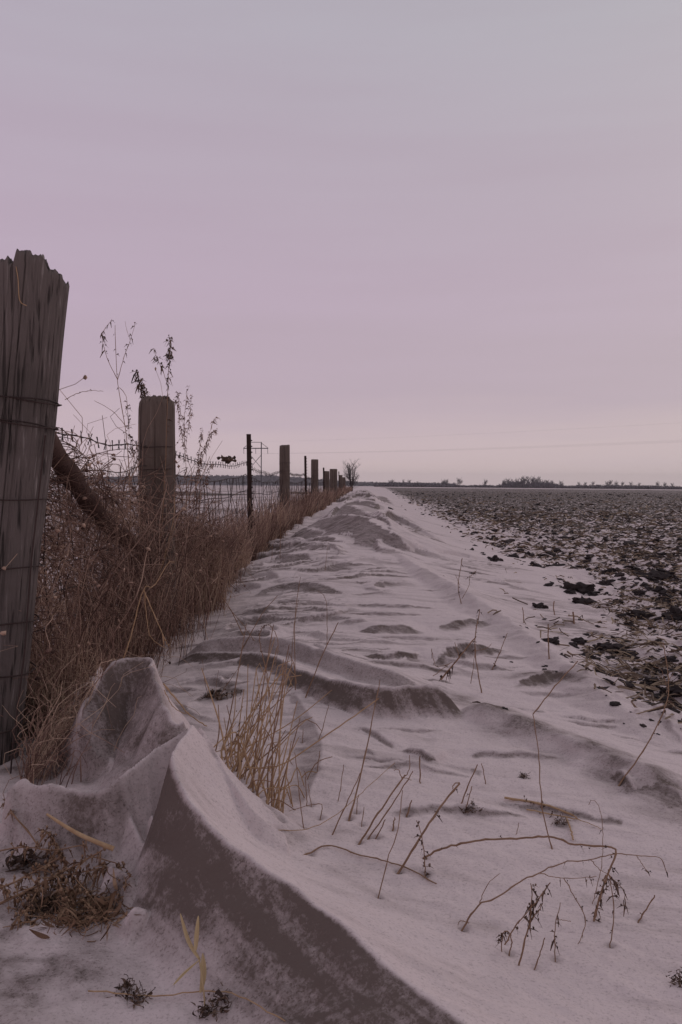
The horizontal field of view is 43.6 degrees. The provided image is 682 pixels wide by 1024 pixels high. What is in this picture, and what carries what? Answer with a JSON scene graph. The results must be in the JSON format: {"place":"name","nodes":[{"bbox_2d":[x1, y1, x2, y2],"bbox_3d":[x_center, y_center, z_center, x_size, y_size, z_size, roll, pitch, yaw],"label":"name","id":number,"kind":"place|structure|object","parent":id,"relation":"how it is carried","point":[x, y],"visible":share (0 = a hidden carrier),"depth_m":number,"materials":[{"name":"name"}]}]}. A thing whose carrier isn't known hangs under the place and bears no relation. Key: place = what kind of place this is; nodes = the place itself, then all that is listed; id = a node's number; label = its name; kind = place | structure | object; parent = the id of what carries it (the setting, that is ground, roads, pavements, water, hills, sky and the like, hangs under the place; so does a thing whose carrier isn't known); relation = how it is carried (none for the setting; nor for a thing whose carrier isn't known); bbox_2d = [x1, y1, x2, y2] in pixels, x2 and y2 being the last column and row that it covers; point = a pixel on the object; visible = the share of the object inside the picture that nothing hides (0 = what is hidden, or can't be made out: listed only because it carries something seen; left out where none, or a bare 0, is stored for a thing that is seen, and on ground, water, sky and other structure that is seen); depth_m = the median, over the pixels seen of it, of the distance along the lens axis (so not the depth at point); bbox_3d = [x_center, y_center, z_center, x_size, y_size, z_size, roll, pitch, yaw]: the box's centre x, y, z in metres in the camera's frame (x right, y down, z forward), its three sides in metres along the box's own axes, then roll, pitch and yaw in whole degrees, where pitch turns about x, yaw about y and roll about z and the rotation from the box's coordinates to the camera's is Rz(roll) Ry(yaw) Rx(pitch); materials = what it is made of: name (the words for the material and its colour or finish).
{"place":"outdoors","nodes":[
{"label":"outdoors","id":0,"kind":"place"},
{"bbox_2d":[34,484,358,655],"bbox_3d":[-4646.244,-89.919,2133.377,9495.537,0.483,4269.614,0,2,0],"label":"snowy pasture","id":1,"kind":"structure","parent":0,"point":[225,491],"depth_m":50.68,"materials":[{"name":"snow"}]},
{"bbox_2d":[243,442,267,486],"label":"pylon","id":2,"kind":"object","parent":1,"relation":"on","point":[261,448],"visible":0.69,"depth_m":411.15,"materials":[{"name":"grey metal"}]},
{"bbox_2d":[0,486,681,1023],"bbox_3d":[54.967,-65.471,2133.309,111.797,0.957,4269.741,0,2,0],"label":"snow drift","id":3,"kind":"object","parent":1,"relation":"on","point":[178,814],"visible":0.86,"depth_m":1.79,"materials":[{"name":"snow"}]},
{"bbox_2d":[3,845,55,873],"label":"withered leaf","id":4,"kind":"object","parent":3,"relation":"on","point":[19,859],"visible":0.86,"depth_m":1.69,"materials":[{"name":"plant"}]},
{"bbox_2d":[0,249,69,773],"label":"fence post","id":5,"kind":"object","parent":3,"relation":"on","point":[31,339],"visible":0.87,"depth_m":2.31,"materials":[{"name":"brown wood"}]},
{"bbox_2d":[16,267,26,305],"bbox_3d":[-0.846,-0.600,2.252,0.033,0.112,0.008,0,2,0],"label":"dry tendril","id":6,"kind":"object","parent":5,"relation":"hanging from","point":[18,288],"visible":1,"depth_m":2.25,"materials":[{"name":"plant"}]},
{"bbox_2d":[52,433,151,558],"bbox_3d":[-0.945,-0.013,3.327,0.121,0.548,1.574,0,2,-2],"label":"brace log","id":7,"kind":"object","parent":5,"relation":"attached to","point":[59,453],"visible":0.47,"depth_m":2.94,"materials":[{"name":"brown wood"}]},
{"bbox_2d":[0,367,258,754],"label":"vine tangle","id":8,"kind":"object","parent":5,"relation":"attached to","point":[113,507],"visible":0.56,"depth_m":3.27,"materials":[{"name":"plant"}]},
{"bbox_2d":[131,369,150,398],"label":"dried weed","id":9,"kind":"object","parent":8,"relation":"on","point":[140,387],"visible":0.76,"depth_m":4.43,"materials":[{"name":"plant"}]},
{"bbox_2d":[24,465,337,711],"bbox_3d":[-0.574,-0.344,21.201,0.115,0.858,37.609,0,2,1],"label":"woven wire fence","id":10,"kind":"object","parent":5,"relation":"attached to","point":[231,495],"visible":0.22,"depth_m":5.66,"materials":[{"name":"metal"}]},
{"bbox_2d":[10,890,66,923],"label":"withered leaf","id":11,"kind":"object","parent":3,"relation":"on","point":[44,910],"visible":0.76,"depth_m":1.50,"materials":[{"name":"plant"}]},
{"bbox_2d":[12,906,100,927],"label":"weed branch","id":12,"kind":"object","parent":3,"relation":"on","point":[43,917],"visible":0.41,"depth_m":1.46,"materials":[{"name":"plant"}]},
{"bbox_2d":[0,799,131,929],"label":"weed branch","id":13,"kind":"object","parent":3,"relation":"on","point":[36,888],"visible":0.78,"depth_m":1.58,"materials":[{"name":"plant"}]},
{"bbox_2d":[46,813,114,850],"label":"broken reed","id":14,"kind":"object","parent":13,"relation":"on","point":[91,839],"visible":1,"depth_m":1.52,"materials":[{"name":"plant"}]},
{"bbox_2d":[3,867,139,941],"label":"leaf litter","id":15,"kind":"object","parent":3,"relation":"on","point":[103,903],"visible":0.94,"depth_m":1.47,"materials":[{"name":"plant"}]},
{"bbox_2d":[100,320,136,592],"bbox_3d":[-0.977,-0.210,3.745,0.158,1.268,0.104,0,2,0],"label":"dried weed","id":16,"kind":"object","parent":3,"relation":"on","point":[118,387],"visible":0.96,"depth_m":3.72,"materials":[{"name":"plant"}]},
{"bbox_2d":[107,974,138,998],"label":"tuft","id":17,"kind":"object","parent":3,"relation":"on","point":[126,984],"visible":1,"depth_m":1.26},
{"bbox_2d":[129,439,142,598],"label":"dried weed","id":18,"kind":"object","parent":3,"relation":"on","point":[132,440],"visible":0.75,"depth_m":3.89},
{"bbox_2d":[126,980,155,1007],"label":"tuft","id":19,"kind":"object","parent":3,"relation":"on","point":[137,998],"visible":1,"depth_m":1.24,"materials":[{"name":"plant"}]},
{"bbox_2d":[123,561,171,657],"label":"bent stalk","id":20,"kind":"object","parent":3,"relation":"on","point":[145,596],"visible":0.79,"depth_m":2.61,"materials":[{"name":"plant"}]},
{"bbox_2d":[138,395,175,635],"bbox_3d":[-0.928,0.205,4.309,0.190,1.582,0.184,0,2,0],"label":"fence post","id":21,"kind":"object","parent":3,"relation":"on","point":[161,446],"visible":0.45,"depth_m":4.23,"materials":[{"name":"brown wood"}]},
{"bbox_2d":[145,335,175,610],"bbox_3d":[-0.862,-0.165,4.046,0.161,1.346,0.054,0,2,0],"label":"dried weed","id":22,"kind":"object","parent":3,"relation":"on","point":[168,355],"visible":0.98,"depth_m":4.03,"materials":[{"name":"plant"}]},
{"bbox_2d":[148,492,178,623],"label":"dried weed","id":23,"kind":"object","parent":3,"relation":"on","point":[169,538],"visible":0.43,"depth_m":3.96,"materials":[{"name":"plant"}]},
{"bbox_2d":[2,479,351,798],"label":"dry grass","id":24,"kind":"structure","parent":3,"relation":"on","point":[52,732],"depth_m":3.58,"materials":[{"name":"plant"}]},
{"bbox_2d":[173,385,193,532],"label":"dried weed","id":25,"kind":"object","parent":3,"relation":"on","point":[179,418],"visible":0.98,"depth_m":4.59,"materials":[{"name":"plant"}]},
{"bbox_2d":[163,683,206,725],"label":"dry twig","id":26,"kind":"object","parent":3,"relation":"on","point":[166,687],"visible":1,"depth_m":2.17,"materials":[{"name":"plant"}]},
{"bbox_2d":[88,990,285,1021],"bbox_3d":[-0.213,0.689,1.211,0.320,0.038,0.052,1,2,22],"label":"fallen straw","id":27,"kind":"object","parent":3,"relation":"on","point":[190,992],"visible":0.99,"depth_m":1.24,"materials":[{"name":"plant"}]},
{"bbox_2d":[173,913,206,1006],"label":"pale grass","id":28,"kind":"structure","parent":3,"relation":"on","point":[202,965],"depth_m":1.22,"materials":[{"name":"plant"}]},
{"bbox_2d":[191,997,211,1019],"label":"withered leaf","id":29,"kind":"object","parent":3,"relation":"on","point":[201,1011],"visible":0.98,"depth_m":1.20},
{"bbox_2d":[187,417,217,553],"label":"dried weed","id":30,"kind":"object","parent":3,"relation":"on","point":[200,459],"visible":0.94,"depth_m":4.89,"materials":[{"name":"plant"}]},
{"bbox_2d":[201,687,223,699],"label":"withered leaf","id":31,"kind":"object","parent":3,"relation":"on","point":[217,692],"visible":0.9,"depth_m":2.92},
{"bbox_2d":[202,983,231,1021],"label":"dried weed tuft","id":32,"kind":"object","parent":3,"relation":"on","point":[218,992],"visible":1,"depth_m":1.20,"materials":[{"name":"plant"}]},
{"bbox_2d":[202,660,241,699],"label":"dry twig","id":33,"kind":"object","parent":3,"relation":"on","point":[227,693],"visible":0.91,"depth_m":2.89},
{"bbox_2d":[219,594,277,649],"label":"dry twig","id":34,"kind":"object","parent":3,"relation":"on","point":[242,623],"visible":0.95,"depth_m":3.53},
{"bbox_2d":[246,434,253,560],"bbox_3d":[-0.842,-0.004,7.915,0.073,1.436,0.052,0,2,0],"label":"steel post","id":35,"kind":"object","parent":3,"relation":"on","point":[249,472],"visible":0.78,"depth_m":7.89,"materials":[{"name":"metal"}]},
{"bbox_2d":[201,623,331,813],"bbox_3d":[-0.183,0.490,2.102,0.326,0.428,0.631,0,2,0],"label":"grass clump","id":36,"kind":"object","parent":3,"relation":"on","point":[271,793],"visible":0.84,"depth_m":2.04,"materials":[{"name":"plant"}]},
{"bbox_2d":[244,698,378,768],"bbox_3d":[-0.069,0.538,2.071,0.341,0.152,0.010,0,2,-17],"label":"dry stalk","id":37,"kind":"object","parent":36,"relation":"on","point":[319,739],"visible":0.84,"depth_m":2.08,"materials":[{"name":"plant"}]},
{"bbox_2d":[257,623,278,696],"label":"curled weed","id":38,"kind":"object","parent":3,"relation":"on","point":[263,627],"visible":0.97,"depth_m":2.16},
{"bbox_2d":[279,445,289,528],"bbox_3d":[-0.767,-0.132,11.604,0.159,1.571,0.165,0,2,0],"label":"fence post","id":39,"kind":"object","parent":3,"relation":"on","point":[284,460],"visible":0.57,"depth_m":11.53,"materials":[{"name":"brown wood"}]},
{"bbox_2d":[55,428,338,481],"bbox_3d":[-0.330,-1.136,31.180,0.082,0.127,57.615,0,2,1],"label":"barbed wire","id":40,"kind":"object","parent":39,"relation":"attached to","point":[141,446],"visible":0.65,"depth_m":4.12,"materials":[{"name":"metal"}]},
{"bbox_2d":[217,455,236,463],"bbox_3d":[-0.889,-0.415,6.697,0.130,0.074,0.168,-1,2,-37],"label":"drone","id":41,"kind":"object","parent":40,"relation":"on","point":[227,460],"visible":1,"depth_m":6.67},
{"bbox_2d":[290,600,298,686],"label":"dry stalk","id":42,"kind":"object","parent":3,"relation":"on","point":[292,641],"visible":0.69,"depth_m":2.98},
{"bbox_2d":[294,577,300,689],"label":"dry stalk","id":43,"kind":"object","parent":3,"relation":"on","point":[294,633],"visible":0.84,"depth_m":2.91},
{"bbox_2d":[294,753,303,828],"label":"dry stalk","id":44,"kind":"object","parent":3,"relation":"on","point":[299,793],"visible":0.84,"depth_m":1.79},
{"bbox_2d":[304,456,306,500],"bbox_3d":[-0.655,-0.333,15.909,0.070,1.428,0.052,0,2,0],"label":"steel post","id":45,"kind":"object","parent":3,"relation":"on","point":[305,471],"visible":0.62,"depth_m":15.88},
{"bbox_2d":[290,803,322,819],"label":"dry stalk","id":46,"kind":"object","parent":3,"relation":"on","point":[313,804],"visible":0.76,"depth_m":1.89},
{"bbox_2d":[311,459,318,511],"bbox_3d":[-0.595,-0.399,19.197,0.174,1.580,0.169,0,2,0],"label":"fence post","id":47,"kind":"object","parent":3,"relation":"on","point":[314,469],"visible":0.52,"depth_m":19.12,"materials":[{"name":"brown wood"}]},
{"bbox_2d":[305,622,338,697],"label":"dry stalk","id":48,"kind":"object","parent":3,"relation":"on","point":[320,660],"visible":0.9,"depth_m":2.81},
{"bbox_2d":[323,468,324,496],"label":"steel post","id":49,"kind":"object","parent":3,"relation":"on","point":[323,482],"visible":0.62,"depth_m":23.68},
{"bbox_2d":[324,471,328,493],"bbox_3d":[-0.437,-0.522,25.896,0.176,1.447,0.171,0,2,0],"label":"fence post","id":50,"kind":"object","parent":3,"relation":"on","point":[326,475],"visible":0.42,"depth_m":25.82,"materials":[{"name":"brown wood"}]},
{"bbox_2d":[330,469,333,501],"bbox_3d":[-0.331,-0.757,30.491,0.167,1.575,0.169,0,2,0],"label":"fence post","id":51,"kind":"object","parent":3,"relation":"on","point":[332,478],"visible":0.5,"depth_m":30.41,"materials":[{"name":"brown wood"}]},
{"bbox_2d":[279,765,391,830],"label":"dry stalk","id":52,"kind":"object","parent":3,"relation":"on","point":[337,813],"visible":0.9,"depth_m":1.78,"materials":[{"name":"plant"}]},
{"bbox_2d":[334,469,336,492],"bbox_3d":[-0.225,-0.891,32.988,0.168,1.559,0.164,0,2,0],"label":"fence post","id":53,"kind":"object","parent":3,"relation":"on","point":[335,479],"visible":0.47,"depth_m":32.91,"materials":[{"name":"brown wood"}]},
{"bbox_2d":[339,475,342,490],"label":"fence post","id":54,"kind":"object","parent":3,"relation":"on","point":[341,480],"visible":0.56,"depth_m":43.60,"materials":[{"name":"brown wood"}]},
{"bbox_2d":[342,477,345,490],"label":"fence post","id":55,"kind":"object","parent":3,"relation":"on","point":[344,481],"visible":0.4,"depth_m":51.90,"materials":[{"name":"brown wood"}]},
{"bbox_2d":[332,774,359,834],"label":"dry stalk","id":56,"kind":"object","parent":3,"relation":"on","point":[344,807],"visible":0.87,"depth_m":1.81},
{"bbox_2d":[348,680,379,820],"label":"dry stalk","id":57,"kind":"object","parent":3,"relation":"on","point":[351,810],"visible":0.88,"depth_m":1.93,"materials":[{"name":"plant"}]},
{"bbox_2d":[303,845,436,883],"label":"fallen stalk","id":58,"kind":"object","parent":3,"relation":"on","point":[368,857],"visible":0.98,"depth_m":1.67,"materials":[{"name":"plant"}]},
{"bbox_2d":[357,755,409,844],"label":"dry stalk","id":59,"kind":"object","parent":3,"relation":"on","point":[378,812],"visible":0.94,"depth_m":1.76,"materials":[{"name":"plant"}]},
{"bbox_2d":[367,771,412,839],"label":"dry stalk","id":60,"kind":"object","parent":3,"relation":"on","point":[388,809],"visible":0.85,"depth_m":1.79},
{"bbox_2d":[378,790,402,898],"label":"dry stalk","id":61,"kind":"object","parent":3,"relation":"on","point":[390,850],"visible":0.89,"depth_m":1.51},
{"bbox_2d":[419,756,420,782],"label":"dry stalk","id":62,"kind":"object","parent":3,"relation":"on","point":[419,770],"visible":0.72,"depth_m":2.10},
{"bbox_2d":[414,820,432,876],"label":"dry stalk","id":63,"kind":"object","parent":3,"relation":"on","point":[429,864],"visible":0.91,"depth_m":1.61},
{"bbox_2d":[397,782,459,873],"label":"dry stalk","id":64,"kind":"object","parent":3,"relation":"on","point":[426,827],"visible":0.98,"depth_m":1.65,"materials":[{"name":"plant"}]},
{"bbox_2d":[431,609,490,692],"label":"dry stalk","id":65,"kind":"object","parent":3,"relation":"on","point":[451,667],"visible":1,"depth_m":2.74,"materials":[{"name":"plant"}]},
{"bbox_2d":[456,558,476,603],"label":"dry stalk","id":66,"kind":"object","parent":3,"relation":"on","point":[459,584],"visible":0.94,"depth_m":4.86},
{"bbox_2d":[458,801,483,812],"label":"withered leaf","id":67,"kind":"object","parent":3,"relation":"on","point":[469,809],"visible":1,"depth_m":1.92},
{"bbox_2d":[461,763,485,814],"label":"dry stalk","id":68,"kind":"object","parent":3,"relation":"on","point":[471,787],"visible":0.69,"depth_m":1.96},
{"bbox_2d":[488,555,502,561],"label":"soil clod","id":69,"kind":"object","parent":3,"relation":"on","point":[496,558],"visible":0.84,"depth_m":8.18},
{"bbox_2d":[492,634,506,669],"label":"dry stalk","id":70,"kind":"object","parent":3,"relation":"on","point":[498,654],"visible":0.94,"depth_m":3.37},
{"bbox_2d":[496,931,512,955],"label":"seeded weed","id":71,"kind":"object","parent":3,"relation":"on","point":[502,936],"visible":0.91,"depth_m":1.36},
{"bbox_2d":[422,823,617,921],"bbox_3d":[0.369,0.683,1.682,0.392,0.170,0.257,2,2,34],"label":"arched weed","id":72,"kind":"object","parent":3,"relation":"on","point":[511,838],"visible":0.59,"depth_m":1.58,"materials":[{"name":"plant"}]},
{"bbox_2d":[519,771,529,778],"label":"withered leaf","id":73,"kind":"object","parent":3,"relation":"on","point":[523,775],"visible":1,"depth_m":2.17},
{"bbox_2d":[504,883,551,965],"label":"seeded weed","id":74,"kind":"object","parent":3,"relation":"on","point":[533,905],"visible":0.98,"depth_m":1.33,"materials":[{"name":"plant"}]},
{"bbox_2d":[534,937,544,969],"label":"dry stalk","id":75,"kind":"object","parent":3,"relation":"on","point":[539,953],"visible":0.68,"depth_m":1.33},
{"bbox_2d":[532,602,548,608],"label":"soil clod","id":76,"kind":"object","parent":3,"relation":"on","point":[540,605],"visible":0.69,"depth_m":5.07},
{"bbox_2d":[547,624,549,658],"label":"dry stalk","id":77,"kind":"object","parent":3,"relation":"on","point":[548,642],"visible":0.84,"depth_m":3.50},
{"bbox_2d":[542,638,559,644],"bbox_3d":[0.941,0.588,3.846,0.091,0.042,0.062,0,2,0],"label":"soil clod","id":78,"kind":"object","parent":3,"relation":"on","point":[553,641],"visible":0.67,"depth_m":3.83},
{"bbox_2d":[504,795,600,839],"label":"fallen stalk","id":79,"kind":"object","parent":3,"relation":"on","point":[538,803],"visible":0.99,"depth_m":1.95,"materials":[{"name":"plant"}]},
{"bbox_2d":[533,661,577,849],"bbox_3d":[0.476,0.549,1.957,0.088,0.352,0.383,1,2,22],"label":"snapped stalk","id":80,"kind":"object","parent":3,"relation":"on","point":[538,750],"visible":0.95,"depth_m":1.85,"materials":[{"name":"plant"}]},
{"bbox_2d":[551,812,569,825],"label":"withered leaf","id":81,"kind":"object","parent":3,"relation":"on","point":[560,819],"visible":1,"depth_m":1.89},
{"bbox_2d":[550,906,570,961],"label":"seeded weed","id":82,"kind":"object","parent":3,"relation":"on","point":[557,919],"visible":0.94,"depth_m":1.36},
{"bbox_2d":[458,853,667,943],"bbox_3d":[0.379,0.661,1.424,0.385,0.179,0.050,0,2,-8],"label":"branching weed","id":83,"kind":"object","parent":3,"relation":"on","point":[474,910],"visible":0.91,"depth_m":1.43,"materials":[{"name":"plant"}]},
{"bbox_2d":[563,590,575,593],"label":"soil clod","id":84,"kind":"object","parent":3,"relation":"on","point":[569,592],"visible":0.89,"depth_m":6.14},
{"bbox_2d":[571,637,587,642],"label":"soil clod","id":85,"kind":"object","parent":3,"relation":"on","point":[576,639],"visible":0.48,"depth_m":4.10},
{"bbox_2d":[589,800,603,903],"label":"thin stem","id":86,"kind":"object","parent":3,"relation":"on","point":[602,846],"visible":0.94,"depth_m":1.55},
{"bbox_2d":[593,869,627,947],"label":"seeded weed","id":87,"kind":"object","parent":3,"relation":"on","point":[615,884],"visible":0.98,"depth_m":1.40,"materials":[{"name":"plant"}]},
{"bbox_2d":[637,895,654,922],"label":"dry stalk","id":88,"kind":"object","parent":3,"relation":"on","point":[645,910],"visible":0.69,"depth_m":1.50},
{"bbox_2d":[618,642,674,785],"bbox_3d":[0.855,0.524,2.300,0.110,0.338,0.507,1,2,31],"label":"dry stalk","id":89,"kind":"object","parent":3,"relation":"on","point":[621,781],"visible":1,"depth_m":2.20,"materials":[{"name":"plant"}]},
{"bbox_2d":[666,967,681,987],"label":"withered leaf","id":90,"kind":"object","parent":3,"relation":"on","point":[679,981],"visible":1,"depth_m":1.30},
{"bbox_2d":[342,461,358,490],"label":"bare shrub","id":91,"kind":"object","parent":1,"relation":"on","point":[349,470],"visible":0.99,"depth_m":87.75,"materials":[{"name":"plant"}]},
{"bbox_2d":[91,477,371,485],"bbox_3d":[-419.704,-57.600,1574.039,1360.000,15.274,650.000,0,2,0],"label":"hills","id":92,"kind":"structure","parent":0,"point":[254,483],"depth_m":1275.20,"materials":[{"name":"grey"}]},
{"bbox_2d":[50,474,455,485],"bbox_3d":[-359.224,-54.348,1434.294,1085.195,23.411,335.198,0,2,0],"label":"woods","id":93,"kind":"object","parent":92,"relation":"on","point":[266,478],"visible":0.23,"depth_m":1338.01,"materials":[{"name":"plant"}]},
{"bbox_2d":[0,0,681,486],"label":"sky","id":94,"kind":"structure","parent":0,"point":[351,222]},
{"bbox_2d":[370,486,681,492],"bbox_3d":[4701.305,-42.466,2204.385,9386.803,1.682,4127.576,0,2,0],"label":"distant field","id":95,"kind":"structure","parent":0,"point":[533,490],"depth_m":239.08,"materials":[{"name":"soil"}]},
{"bbox_2d":[455,477,462,487],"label":"bare tree","id":96,"kind":"object","parent":95,"relation":"on","point":[458,480],"visible":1,"depth_m":681.89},
{"bbox_2d":[373,480,681,489],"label":"treeline scrub","id":97,"kind":"object","parent":95,"relation":"on","point":[512,484],"visible":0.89,"depth_m":695.52,"materials":[{"name":"plant"}]},
{"bbox_2d":[390,491,681,723],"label":"ploughed field","id":98,"kind":"structure","parent":0,"point":[579,573],"depth_m":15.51,"materials":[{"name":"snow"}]},
{"bbox_2d":[388,490,681,734],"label":"soil clods","id":99,"kind":"object","parent":98,"relation":"on","point":[659,588],"visible":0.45,"depth_m":8.64,"materials":[{"name":"soil"}]},
{"bbox_2d":[562,582,595,594],"bbox_3d":[1.760,0.581,6.332,0.275,0.127,0.167,0,2,0],"label":"soil clod","id":100,"kind":"object","parent":98,"relation":"on","point":[581,588],"visible":0.62,"depth_m":6.29,"materials":[{"name":"soil"}]},
{"bbox_2d":[572,596,596,604],"bbox_3d":[1.585,0.595,5.539,0.173,0.097,0.109,0,2,-16],"label":"soil clod","id":101,"kind":"object","parent":98,"relation":"on","point":[581,600],"visible":0.66,"depth_m":5.51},
{"bbox_2d":[596,580,612,585],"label":"soil clod","id":102,"kind":"object","parent":98,"relation":"on","point":[605,583],"visible":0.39,"depth_m":7.13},
{"bbox_2d":[593,642,622,653],"bbox_3d":[1.223,0.628,3.906,0.126,0.062,0.095,1,2,23],"label":"soil clod","id":103,"kind":"object","parent":98,"relation":"on","point":[609,645],"visible":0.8,"depth_m":3.89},
{"bbox_2d":[620,649,639,659],"bbox_3d":[1.309,0.663,3.914,0.127,0.068,0.106,0,2,0],"label":"soil clod","id":104,"kind":"object","parent":98,"relation":"on","point":[633,653],"visible":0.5,"depth_m":3.89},
{"bbox_2d":[625,609,655,619],"bbox_3d":[1.852,0.647,5.247,0.201,0.094,0.124,0,2,0],"label":"soil clod","id":105,"kind":"object","parent":98,"relation":"on","point":[638,613],"visible":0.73,"depth_m":5.22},
{"bbox_2d":[639,676,664,684],"bbox_3d":[1.217,0.668,3.330,0.110,0.051,0.068,0,2,0],"label":"soil clod","id":106,"kind":"object","parent":98,"relation":"on","point":[647,680],"visible":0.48,"depth_m":3.33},
{"bbox_2d":[638,568,672,579],"bbox_3d":[2.800,0.597,7.594,0.322,0.188,0.242,-1,2,-36],"label":"soil clod","id":107,"kind":"object","parent":98,"relation":"on","point":[654,573],"visible":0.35,"depth_m":7.56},
{"bbox_2d":[659,684,681,696],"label":"soil clod","id":108,"kind":"object","parent":98,"relation":"on","point":[676,689],"visible":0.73,"depth_m":3.25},
{"bbox_2d":[661,605,681,620],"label":"soil clod","id":109,"kind":"object","parent":98,"relation":"on","point":[675,612],"visible":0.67,"depth_m":5.10,"materials":[{"name":"soil"}]}
]}

